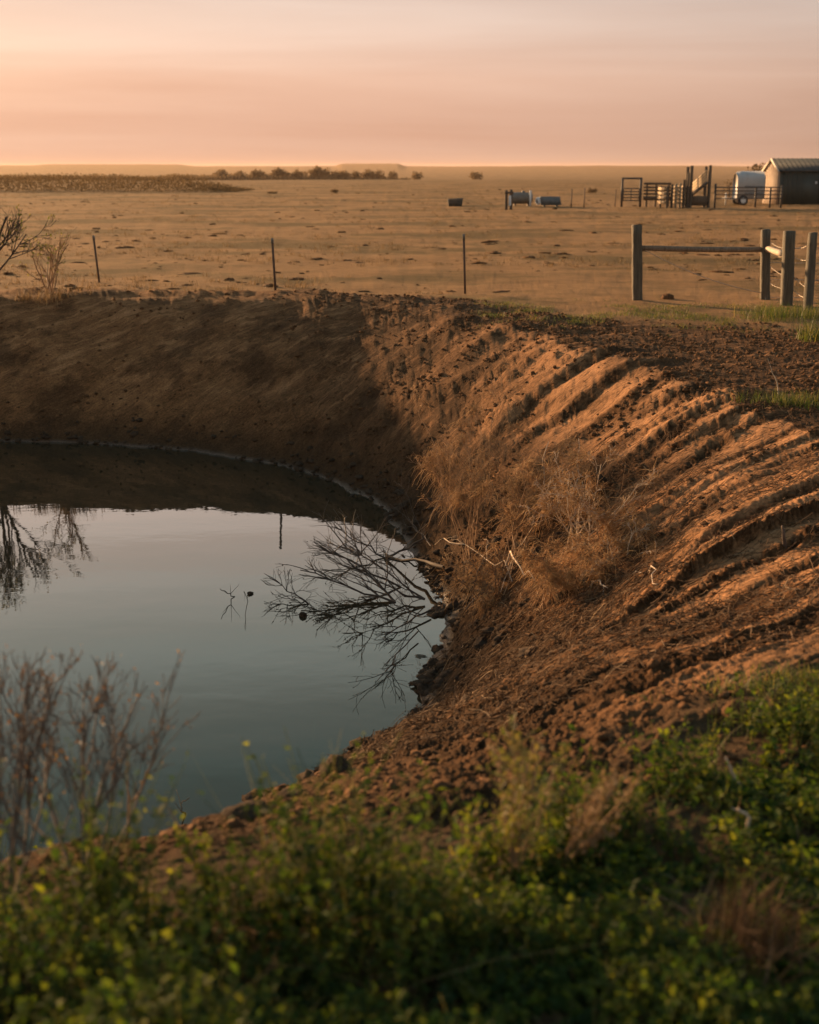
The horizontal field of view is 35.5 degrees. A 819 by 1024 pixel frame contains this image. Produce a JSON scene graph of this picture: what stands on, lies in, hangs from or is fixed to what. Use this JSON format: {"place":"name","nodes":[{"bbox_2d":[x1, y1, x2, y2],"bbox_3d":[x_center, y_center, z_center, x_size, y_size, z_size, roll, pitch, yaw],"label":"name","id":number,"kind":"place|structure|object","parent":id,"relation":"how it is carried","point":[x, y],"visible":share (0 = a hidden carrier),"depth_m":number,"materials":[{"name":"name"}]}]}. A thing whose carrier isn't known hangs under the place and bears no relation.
{"place":"outdoors","nodes":[
{"label":"outdoors","id":0,"kind":"place"},
{"bbox_2d":[0,644,83,906],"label":"rusty shrub","id":1,"kind":"object","parent":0,"point":[23,727],"visible":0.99,"depth_m":3.82,"materials":[{"name":"orange plant"}]},
{"bbox_2d":[11,228,75,294],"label":"bare shrub","id":2,"kind":"object","parent":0,"point":[56,264],"visible":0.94,"depth_m":23.31,"materials":[{"name":"brown plant"}]},
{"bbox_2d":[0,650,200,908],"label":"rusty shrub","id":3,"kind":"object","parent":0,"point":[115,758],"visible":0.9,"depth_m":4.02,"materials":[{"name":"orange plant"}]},
{"bbox_2d":[176,790,188,813],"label":"twig","id":4,"kind":"object","parent":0,"point":[181,805],"visible":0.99,"depth_m":8.62,"materials":[{"name":"brown wood"}]},
{"bbox_2d":[144,790,229,924],"bbox_3d":[-0.602,0.952,3.493,0.231,0.382,0.108,10,18,32],"label":"tall weed","id":5,"kind":"object","parent":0,"point":[204,845],"visible":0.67,"depth_m":3.48,"materials":[{"name":"green plant"}]},
{"bbox_2d":[0,442,445,860],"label":"pond water","id":6,"kind":"structure","parent":0,"point":[138,558],"depth_m":12.43,"materials":[{"name":"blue liquid"}]},
{"bbox_2d":[220,586,237,596],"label":"twig","id":7,"kind":"object","parent":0,"point":[230,591],"visible":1,"depth_m":12.92,"materials":[{"name":"brown wood"}]},
{"bbox_2d":[299,612,306,616],"bbox_3d":[-1.040,1.008,12.494,0.080,0.079,0.072,8,12,-8],"label":"soil clod","id":8,"kind":"object","parent":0,"point":[302,614],"visible":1,"depth_m":12.47,"materials":[{"name":"brown soil"}]},
{"bbox_2d":[0,163,818,1023],"bbox_3d":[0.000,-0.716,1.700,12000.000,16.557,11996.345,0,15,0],"label":"ground","id":9,"kind":"structure","parent":0,"point":[156,359],"depth_m":19.49,"materials":[{"name":"soil"}]},
{"bbox_2d":[0,204,59,269],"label":"bare shrub","id":10,"kind":"object","parent":9,"relation":"on","point":[11,233],"visible":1,"depth_m":23.04,"materials":[{"name":"brown plant"}]},
{"bbox_2d":[1,280,90,308],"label":"grass tuft","id":11,"kind":"object","parent":9,"relation":"on","point":[27,297],"visible":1,"depth_m":23.00,"materials":[{"name":"brown plant"}]},
{"bbox_2d":[92,235,99,281],"bbox_3d":[-6.441,-5.135,26.371,0.115,1.102,0.048,0,15,0],"label":"steel post","id":12,"kind":"object","parent":9,"relation":"on","point":[95,252],"visible":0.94,"depth_m":26.33,"materials":[{"name":"metal"}]},
{"bbox_2d":[0,172,254,191],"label":"brush thicket","id":13,"kind":"object","parent":9,"relation":"on","point":[8,181],"visible":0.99,"depth_m":127.23,"materials":[{"name":"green plant"}]},
{"bbox_2d":[124,764,150,840],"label":"dead twig","id":14,"kind":"object","parent":9,"relation":"on","point":[129,799],"visible":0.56,"depth_m":4.56,"materials":[{"name":"brown wood"}]},
{"bbox_2d":[0,173,409,179],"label":"distant brush","id":15,"kind":"object","parent":9,"relation":"on","point":[249,177],"visible":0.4,"depth_m":533.45,"materials":[{"name":"brown plant"}]},
{"bbox_2d":[211,169,228,179],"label":"tree","id":16,"kind":"object","parent":9,"relation":"on","point":[219,172],"visible":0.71,"depth_m":540.77,"materials":[{"name":"green plant"}]},
{"bbox_2d":[233,170,245,178],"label":"tree","id":17,"kind":"object","parent":9,"relation":"on","point":[239,173],"visible":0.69,"depth_m":540.13,"materials":[{"name":"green plant"}]},
{"bbox_2d":[0,416,487,769],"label":"shore clods","id":18,"kind":"object","parent":9,"relation":"on","point":[430,674],"visible":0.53,"depth_m":15.41,"materials":[{"name":"brown soil"}]},
{"bbox_2d":[222,799,275,820],"bbox_3d":[-0.598,1.130,4.784,0.213,0.082,0.155,-4,15,-23],"label":"soil clod","id":19,"kind":"object","parent":9,"relation":"on","point":[238,811],"visible":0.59,"depth_m":4.75,"materials":[{"name":"brown soil"}]},
{"bbox_2d":[250,168,265,177],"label":"tree","id":20,"kind":"object","parent":9,"relation":"on","point":[255,173],"visible":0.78,"depth_m":539.65,"materials":[{"name":"green plant"}]},
{"bbox_2d":[271,238,276,290],"bbox_3d":[-2.507,-4.507,23.701,0.086,1.110,0.048,0,15,0],"label":"steel post","id":21,"kind":"object","parent":9,"relation":"on","point":[273,258],"visible":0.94,"depth_m":23.66,"materials":[{"name":"metal"}]},
{"bbox_2d":[269,167,287,177],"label":"tree","id":22,"kind":"object","parent":9,"relation":"on","point":[277,171],"visible":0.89,"depth_m":540.43,"materials":[{"name":"green plant"}]},
{"bbox_2d":[277,788,308,798],"bbox_3d":[-0.487,1.197,5.393,0.148,0.069,0.115,-3,3,19],"label":"soil clod","id":23,"kind":"object","parent":9,"relation":"on","point":[284,792],"visible":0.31,"depth_m":5.37,"materials":[{"name":"brown soil"}]},
{"bbox_2d":[286,168,305,178],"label":"tree","id":24,"kind":"object","parent":9,"relation":"on","point":[297,173],"visible":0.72,"depth_m":538.95,"materials":[{"name":"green plant"}]},
{"bbox_2d":[303,165,327,179],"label":"tree","id":25,"kind":"object","parent":9,"relation":"on","point":[316,171],"visible":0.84,"depth_m":539.41,"materials":[{"name":"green plant"}]},
{"bbox_2d":[322,169,342,178],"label":"tree","id":26,"kind":"object","parent":9,"relation":"on","point":[335,173],"visible":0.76,"depth_m":539.63,"materials":[{"name":"green plant"}]},
{"bbox_2d":[319,755,351,779],"bbox_3d":[-0.343,1.238,6.041,0.157,0.183,0.211,-7,17,-20],"label":"soil clod","id":27,"kind":"object","parent":9,"relation":"on","point":[344,764],"visible":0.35,"depth_m":6.00,"materials":[{"name":"brown soil"}]},
{"bbox_2d":[340,170,350,177],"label":"tree","id":28,"kind":"object","parent":9,"relation":"on","point":[344,173],"visible":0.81,"depth_m":539.11,"materials":[{"name":"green plant"}]},
{"bbox_2d":[347,170,361,177],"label":"tree","id":29,"kind":"object","parent":9,"relation":"on","point":[355,174],"visible":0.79,"depth_m":540.10,"materials":[{"name":"green plant"}]},
{"bbox_2d":[260,477,463,687],"bbox_3d":[-0.528,0.553,13.022,1.978,1.084,5.127,1,15,5],"label":"fallen branch","id":30,"kind":"object","parent":9,"relation":"on","point":[357,553],"visible":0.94,"depth_m":13.09,"materials":[{"name":"brown wood"}]},
{"bbox_2d":[361,169,374,178],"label":"tree","id":31,"kind":"object","parent":9,"relation":"on","point":[368,173],"visible":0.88,"depth_m":539.94,"materials":[{"name":"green plant"}]},
{"bbox_2d":[367,169,385,178],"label":"tree","id":32,"kind":"object","parent":9,"relation":"on","point":[377,175],"visible":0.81,"depth_m":541.85,"materials":[{"name":"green plant"}]},
{"bbox_2d":[387,170,397,178],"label":"tree","id":33,"kind":"object","parent":9,"relation":"on","point":[392,175],"visible":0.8,"depth_m":541.37,"materials":[{"name":"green plant"}]},
{"bbox_2d":[0,670,818,1023],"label":"weeds","id":34,"kind":"object","parent":9,"relation":"on","point":[674,1004],"visible":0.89,"depth_m":3.25,"materials":[{"name":"green plant"}]},
{"bbox_2d":[0,188,818,292],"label":"pasture clods","id":35,"kind":"object","parent":9,"relation":"on","point":[488,242],"visible":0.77,"depth_m":35.08,"materials":[{"name":"soil"}]},
{"bbox_2d":[411,171,423,179],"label":"tree","id":36,"kind":"object","parent":9,"relation":"on","point":[415,176],"visible":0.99,"depth_m":540.78,"materials":[{"name":"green plant"}]},
{"bbox_2d":[415,654,425,658],"bbox_3d":[0.088,1.326,11.493,0.158,0.112,0.181,-5,10,-29],"label":"stone","id":37,"kind":"object","parent":9,"relation":"on","point":[419,656],"visible":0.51,"depth_m":11.45,"materials":[{"name":"grey stone"}]},
{"bbox_2d":[403,494,442,543],"bbox_3d":[0.119,0.105,14.647,0.511,0.675,0.285,3,15,12],"label":"pale stick","id":38,"kind":"object","parent":9,"relation":"on","point":[427,523],"visible":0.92,"depth_m":14.59,"materials":[{"name":"brown wood"}]},
{"bbox_2d":[241,474,605,801],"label":"bank clods","id":39,"kind":"object","parent":9,"relation":"on","point":[480,642],"visible":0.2,"depth_m":10.44,"materials":[{"name":"brown soil"}]},
{"bbox_2d":[426,605,449,617],"bbox_3d":[0.269,1.016,12.590,0.247,0.144,0.369,6,24,22],"label":"soil clod","id":40,"kind":"object","parent":9,"relation":"on","point":[441,613],"visible":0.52,"depth_m":12.55,"materials":[{"name":"brown soil"}]},
{"bbox_2d":[462,234,465,293],"bbox_3d":[1.031,-4.581,24.027,0.088,1.258,0.048,0,15,0],"label":"steel post","id":41,"kind":"object","parent":9,"relation":"on","point":[464,263],"visible":0.95,"depth_m":24.00,"materials":[{"name":"metal"}]},
{"bbox_2d":[406,353,537,560],"bbox_3d":[0.631,-0.517,12.992,1.348,2.100,1.191,-4,16,-16],"label":"dead bush","id":42,"kind":"object","parent":9,"relation":"on","point":[429,459],"visible":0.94,"depth_m":12.96,"materials":[{"name":"plant"}]},
{"bbox_2d":[428,540,518,621],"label":"dead bush","id":43,"kind":"object","parent":9,"relation":"on","point":[486,584],"visible":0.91,"depth_m":11.50,"materials":[{"name":"plant"}]},
{"bbox_2d":[440,537,512,581],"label":"bleached stem","id":44,"kind":"object","parent":43,"relation":"on","point":[480,554],"visible":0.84,"depth_m":12.52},
{"bbox_2d":[468,171,483,179],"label":"tree","id":45,"kind":"object","parent":9,"relation":"on","point":[475,175],"visible":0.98,"depth_m":540.83,"materials":[{"name":"green plant"}]},
{"bbox_2d":[467,417,506,497],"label":"bleached stem","id":46,"kind":"object","parent":9,"relation":"on","point":[492,447],"visible":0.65,"depth_m":13.68,"materials":[{"name":"beige plant"}]},
{"bbox_2d":[449,792,544,879],"bbox_3d":[0.242,0.925,3.661,0.313,0.371,0.132,-14,20,-41],"label":"tall weed","id":47,"kind":"object","parent":9,"relation":"on","point":[479,848],"visible":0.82,"depth_m":3.64,"materials":[{"name":"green plant"}]},
{"bbox_2d":[505,189,513,209],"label":"salt feeder","id":48,"kind":"object","parent":9,"relation":"on","point":[511,192],"visible":0.76,"depth_m":71.81,"materials":[{"name":"brown wood"}]},
{"bbox_2d":[500,550,532,591],"bbox_3d":[0.890,0.564,11.371,0.235,0.312,1.144,-2,15,-6],"label":"pale stick","id":49,"kind":"object","parent":9,"relation":"on","point":[510,552],"visible":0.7,"depth_m":11.59,"materials":[{"name":"beige wood"}]},
{"bbox_2d":[500,495,537,594],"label":"bleached stem","id":50,"kind":"object","parent":9,"relation":"on","point":[514,556],"visible":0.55,"depth_m":11.84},
{"bbox_2d":[475,712,569,883],"bbox_3d":[0.307,0.842,3.635,0.248,0.554,0.440,0,15,0],"label":"tall weed","id":51,"kind":"object","parent":9,"relation":"on","point":[513,837],"visible":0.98,"depth_m":3.61,"materials":[{"name":"green leaf"},{"name":"stem"}]},
{"bbox_2d":[459,428,594,566],"bbox_3d":[1.130,-0.098,12.193,1.309,1.301,1.454,0,15,0],"label":"dead bush","id":52,"kind":"object","parent":9,"relation":"on","point":[513,505],"visible":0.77,"depth_m":12.22,"materials":[{"name":"plant"}]},
{"bbox_2d":[529,190,531,205],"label":"marker post","id":53,"kind":"object","parent":9,"relation":"on","point":[530,191],"visible":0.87,"depth_m":77.11,"materials":[{"name":"white paint"}]},
{"bbox_2d":[521,441,552,544],"bbox_3d":[1.223,-0.151,12.197,0.050,1.114,0.445,-10,18,-34],"label":"pale stick","id":54,"kind":"object","parent":9,"relation":"on","point":[542,488],"visible":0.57,"depth_m":12.07,"materials":[{"name":"brown wood"}]},
{"bbox_2d":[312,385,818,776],"bbox_3d":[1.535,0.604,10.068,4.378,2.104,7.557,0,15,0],"label":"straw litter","id":55,"kind":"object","parent":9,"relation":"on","point":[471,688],"visible":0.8,"depth_m":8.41,"materials":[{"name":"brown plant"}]},
{"bbox_2d":[505,529,626,611],"bbox_3d":[1.222,0.532,10.044,0.947,0.901,1.106,0,15,0],"label":"dead bush","id":56,"kind":"object","parent":9,"relation":"on","point":[549,573],"visible":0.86,"depth_m":9.88,"materials":[{"name":"plant"}]},
{"bbox_2d":[512,436,669,550],"bbox_3d":[1.420,-0.117,10.778,1.356,0.960,1.036,-11,19,-36],"label":"dead bush","id":57,"kind":"object","parent":9,"relation":"on","point":[573,504],"visible":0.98,"depth_m":10.74,"materials":[{"name":"plant"}]},
{"bbox_2d":[589,462,630,539],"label":"bleached stem","id":58,"kind":"object","parent":57,"relation":"on","point":[616,502],"visible":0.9,"depth_m":10.66,"materials":[{"name":"beige plant"}]},
{"bbox_2d":[586,188,597,192],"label":"pasture bush","id":59,"kind":"object","parent":9,"relation":"on","point":[594,190],"visible":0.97,"depth_m":116.40,"materials":[{"name":"brown plant"}]},
{"bbox_2d":[564,766,643,861],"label":"tall weed","id":60,"kind":"object","parent":9,"relation":"on","point":[593,811],"visible":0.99,"depth_m":3.74,"materials":[{"name":"brown plant"}]},
{"bbox_2d":[574,511,667,591],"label":"dead bush","id":61,"kind":"object","parent":9,"relation":"on","point":[623,545],"visible":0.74,"depth_m":10.00,"materials":[{"name":"plant"}]},
{"bbox_2d":[614,177,642,206],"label":"gate frame","id":62,"kind":"object","parent":9,"relation":"on","point":[639,197],"visible":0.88,"depth_m":76.63,"materials":[{"name":"wood"}]},
{"bbox_2d":[634,565,655,583],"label":"bleached stem","id":63,"kind":"object","parent":9,"relation":"on","point":[649,572],"visible":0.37,"depth_m":8.88,"materials":[{"name":"beige plant"}]},
{"bbox_2d":[472,296,818,337],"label":"crest grass","id":64,"kind":"structure","parent":9,"relation":"on","point":[641,312],"depth_m":20.59,"materials":[{"name":"plant"}]},
{"bbox_2d":[643,182,670,206],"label":"pen panel","id":65,"kind":"object","parent":9,"relation":"on","point":[646,197],"visible":0.69,"depth_m":76.94,"materials":[{"name":"brown wood"}]},
{"bbox_2d":[658,186,668,207],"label":"end panel","id":66,"kind":"object","parent":9,"relation":"on","point":[660,193],"visible":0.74,"depth_m":74.08,"materials":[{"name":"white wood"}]},
{"bbox_2d":[661,293,673,299],"bbox_3d":[4.695,-3.902,23.293,0.224,0.152,0.272,-7,26,-13],"label":"soil clod","id":67,"kind":"object","parent":9,"relation":"on","point":[668,296],"visible":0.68,"depth_m":23.22,"materials":[{"name":"brown soil"}]},
{"bbox_2d":[670,165,711,207],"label":"loading chute","id":68,"kind":"object","parent":9,"relation":"on","point":[688,198],"visible":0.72,"depth_m":74.72,"materials":[{"name":"brown wood"}]},
{"bbox_2d":[578,845,818,1011],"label":"grass tuft","id":69,"kind":"object","parent":9,"relation":"on","point":[738,928],"visible":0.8,"depth_m":3.30,"materials":[{"name":"plant"}]},
{"bbox_2d":[619,658,818,703],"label":"grass tuft","id":70,"kind":"object","parent":9,"relation":"on","point":[803,679],"visible":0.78,"depth_m":5.53,"materials":[{"name":"green plant"}]},
{"bbox_2d":[632,225,818,308],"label":"corner fence","id":71,"kind":"object","parent":9,"relation":"on","point":[786,253],"visible":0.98,"depth_m":22.58,"materials":[{"name":"brown wood"}]},
{"bbox_2d":[714,757,741,784],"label":"dry stalk","id":72,"kind":"object","parent":9,"relation":"on","point":[731,770],"visible":0.59,"depth_m":4.43,"materials":[{"name":"beige plant"}]},
{"bbox_2d":[723,179,732,196],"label":"bare tree","id":73,"kind":"object","parent":9,"relation":"on","point":[728,188],"visible":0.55,"depth_m":101.85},
{"bbox_2d":[721,699,748,721],"bbox_3d":[1.324,0.814,5.192,0.116,0.112,0.142,2,22,16],"label":"soil clod","id":74,"kind":"object","parent":9,"relation":"on","point":[728,704],"visible":0.43,"depth_m":5.16,"materials":[{"name":"brown soil"}]},
{"bbox_2d":[731,808,752,838],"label":"dry stalk","id":75,"kind":"object","parent":9,"relation":"on","point":[747,816],"visible":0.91,"depth_m":4.05,"materials":[{"name":"beige plant"}]},
{"bbox_2d":[725,171,765,204],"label":"stock trailer","id":76,"kind":"object","parent":9,"relation":"on","point":[749,178],"visible":0.85,"depth_m":79.55,"materials":[{"name":"white paint"}]},
{"bbox_2d":[713,183,782,207],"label":"pipe fence","id":77,"kind":"object","parent":9,"relation":"on","point":[755,198],"visible":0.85,"depth_m":74.67,"materials":[{"name":"brown metal"}]},
{"bbox_2d":[747,163,763,170],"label":"leafy tree","id":78,"kind":"object","parent":9,"relation":"on","point":[756,166],"visible":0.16,"depth_m":124.58,"materials":[{"name":"green plant"}]},
{"bbox_2d":[725,387,818,410],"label":"grass tuft","id":79,"kind":"object","parent":9,"relation":"on","point":[794,401],"visible":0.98,"depth_m":12.84,"materials":[{"name":"green plant"}]},
{"bbox_2d":[768,360,778,396],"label":"dry stalk","id":80,"kind":"object","parent":9,"relation":"on","point":[776,380],"visible":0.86,"depth_m":13.13,"materials":[{"name":"beige plant"}]},
{"bbox_2d":[781,525,786,548],"bbox_3d":[2.429,0.168,8.292,0.034,0.175,0.071,12,19,38],"label":"stub","id":81,"kind":"object","parent":9,"relation":"on","point":[784,543],"visible":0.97,"depth_m":8.27,"materials":[{"name":"wood"}]},
{"bbox_2d":[762,158,818,204],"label":"shed","id":82,"kind":"structure","parent":9,"relation":"on","point":[797,179],"depth_m":81.55,"materials":[{"name":"grey metal"}]},
{"bbox_2d":[800,175,818,203],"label":"door","id":83,"kind":"structure","parent":82,"relation":"in","point":[809,183],"depth_m":81.40,"materials":[{"name":"grey paint"}]},
{"bbox_2d":[775,315,818,341],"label":"grass tuft","id":84,"kind":"object","parent":9,"relation":"on","point":[812,334],"visible":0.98,"depth_m":17.71,"materials":[{"name":"green plant"}]},
{"bbox_2d":[0,288,818,852],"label":"soil crumbs","id":85,"kind":"object","parent":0,"point":[444,782],"visible":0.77,"depth_m":12.29,"materials":[{"name":"brown soil"}]},
{"bbox_2d":[0,665,818,1023],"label":"green blades","id":86,"kind":"object","parent":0,"point":[636,827],"visible":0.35,"depth_m":3.28,"materials":[{"name":"green plant"}]},
{"bbox_2d":[0,183,818,294],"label":"dry grass","id":87,"kind":"structure","parent":0,"point":[419,291],"depth_m":36.85,"materials":[{"name":"beige plant"}]},
{"bbox_2d":[0,691,818,1023],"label":"dead blades","id":88,"kind":"object","parent":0,"point":[414,919],"visible":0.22,"depth_m":3.29,"materials":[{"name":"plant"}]},
{"bbox_2d":[0,0,818,165],"label":"sky","id":89,"kind":"structure","parent":0,"point":[181,82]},
{"bbox_2d":[448,198,462,205],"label":"feed box","id":90,"kind":"object","parent":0,"point":[455,202],"visible":1,"depth_m":77.47,"materials":[{"name":"grey metal"}]},
{"bbox_2d":[512,191,532,205],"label":"water tank","id":91,"kind":"object","parent":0,"point":[522,197],"visible":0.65,"depth_m":77.45,"materials":[{"name":"grey metal"}]},
{"bbox_2d":[535,196,560,206],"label":"cattle trough","id":92,"kind":"object","parent":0,"point":[548,200],"visible":0.99,"depth_m":77.45,"materials":[{"name":"metal"}]},
{"bbox_2d":[734,299,818,320],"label":"grass tuft","id":93,"kind":"object","parent":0,"point":[808,314],"visible":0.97,"depth_m":20.05,"materials":[{"name":"plant"}]}
]}

